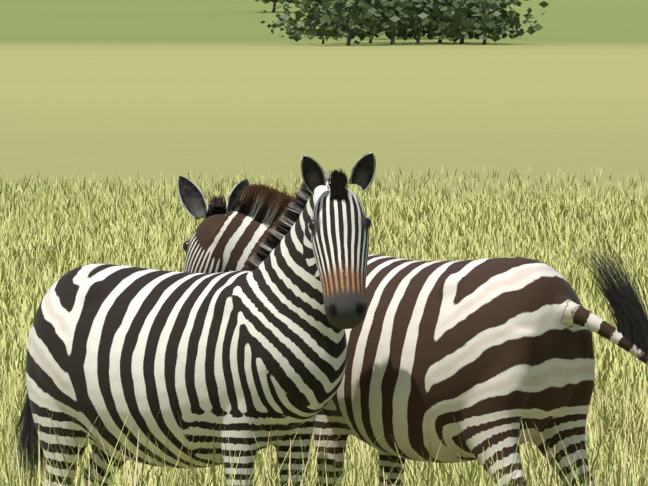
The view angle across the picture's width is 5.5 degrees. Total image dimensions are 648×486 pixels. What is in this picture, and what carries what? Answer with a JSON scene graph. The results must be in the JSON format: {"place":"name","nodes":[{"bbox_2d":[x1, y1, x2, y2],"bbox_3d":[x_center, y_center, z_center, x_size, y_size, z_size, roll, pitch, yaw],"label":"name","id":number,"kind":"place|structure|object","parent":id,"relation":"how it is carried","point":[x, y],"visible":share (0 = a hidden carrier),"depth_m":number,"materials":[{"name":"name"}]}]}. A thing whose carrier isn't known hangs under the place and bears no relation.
{"place":"outdoors","nodes":[
{"label":"outdoors","id":0,"kind":"place"},
{"bbox_2d":[0,0,647,485],"bbox_3d":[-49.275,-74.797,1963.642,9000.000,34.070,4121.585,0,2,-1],"label":"ground","id":1,"kind":"structure","parent":0,"point":[134,90],"depth_m":217.98,"materials":[{"name":"green plant"}]},
{"bbox_2d":[6,153,375,485],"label":"zebra","id":2,"kind":"object","parent":1,"relation":"on","point":[258,345],"visible":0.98,"depth_m":24.52,"materials":[{"name":"multicoloured"}]},
{"bbox_2d":[255,0,299,11],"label":"tree","id":3,"kind":"object","parent":1,"relation":"on","point":[276,1],"visible":0.88,"depth_m":1249.01,"materials":[{"name":"green plant"}]},
{"bbox_2d":[260,6,384,43],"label":"tree","id":4,"kind":"object","parent":1,"relation":"on","point":[295,32],"visible":0.42,"depth_m":898.39,"materials":[{"name":"green plant"}]},
{"bbox_2d":[275,0,413,45],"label":"tree","id":5,"kind":"object","parent":1,"relation":"on","point":[356,12],"visible":1,"depth_m":878.26,"materials":[{"name":"green plant"}]},
{"bbox_2d":[313,2,422,42],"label":"tree","id":6,"kind":"object","parent":1,"relation":"on","point":[379,34],"visible":0.06,"depth_m":907.98,"materials":[{"name":"green plant"}]},
{"bbox_2d":[349,0,459,44],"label":"tree","id":7,"kind":"object","parent":1,"relation":"on","point":[407,12],"visible":0.71,"depth_m":887.04,"materials":[{"name":"green plant"}]},
{"bbox_2d":[355,0,461,43],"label":"tree","id":8,"kind":"object","parent":1,"relation":"on","point":[418,36],"visible":0.1,"depth_m":902.81,"materials":[{"name":"green plant"}]},
{"bbox_2d":[178,176,647,485],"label":"zebra","id":9,"kind":"object","parent":1,"relation":"on","point":[492,349],"visible":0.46,"depth_m":24.59,"materials":[{"name":"multicoloured"}]},
{"bbox_2d":[396,0,494,42],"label":"tree","id":10,"kind":"object","parent":1,"relation":"on","point":[455,39],"visible":0.02,"depth_m":914.97,"materials":[{"name":"green plant"}]},
{"bbox_2d":[400,0,519,43],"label":"tree","id":11,"kind":"object","parent":1,"relation":"on","point":[449,3],"visible":0.23,"depth_m":898.71,"materials":[{"name":"green plant"}]},
{"bbox_2d":[423,0,548,44],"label":"tree","id":12,"kind":"object","parent":1,"relation":"on","point":[480,24],"visible":0.94,"depth_m":888.85,"materials":[{"name":"green plant"}]},
{"bbox_2d":[439,0,532,35],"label":"tree","id":13,"kind":"object","parent":1,"relation":"on","point":[497,32],"visible":0.02,"depth_m":970.68,"materials":[{"name":"green plant"}]},
{"bbox_2d":[0,165,647,399],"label":"grass","id":14,"kind":"structure","parent":0,"point":[45,239],"depth_m":70.45,"materials":[{"name":"yellow plant"}]},
{"bbox_2d":[0,369,647,485],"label":"grass","id":15,"kind":"structure","parent":0,"point":[621,465],"depth_m":29.22,"materials":[{"name":"yellow plant"}]}
]}

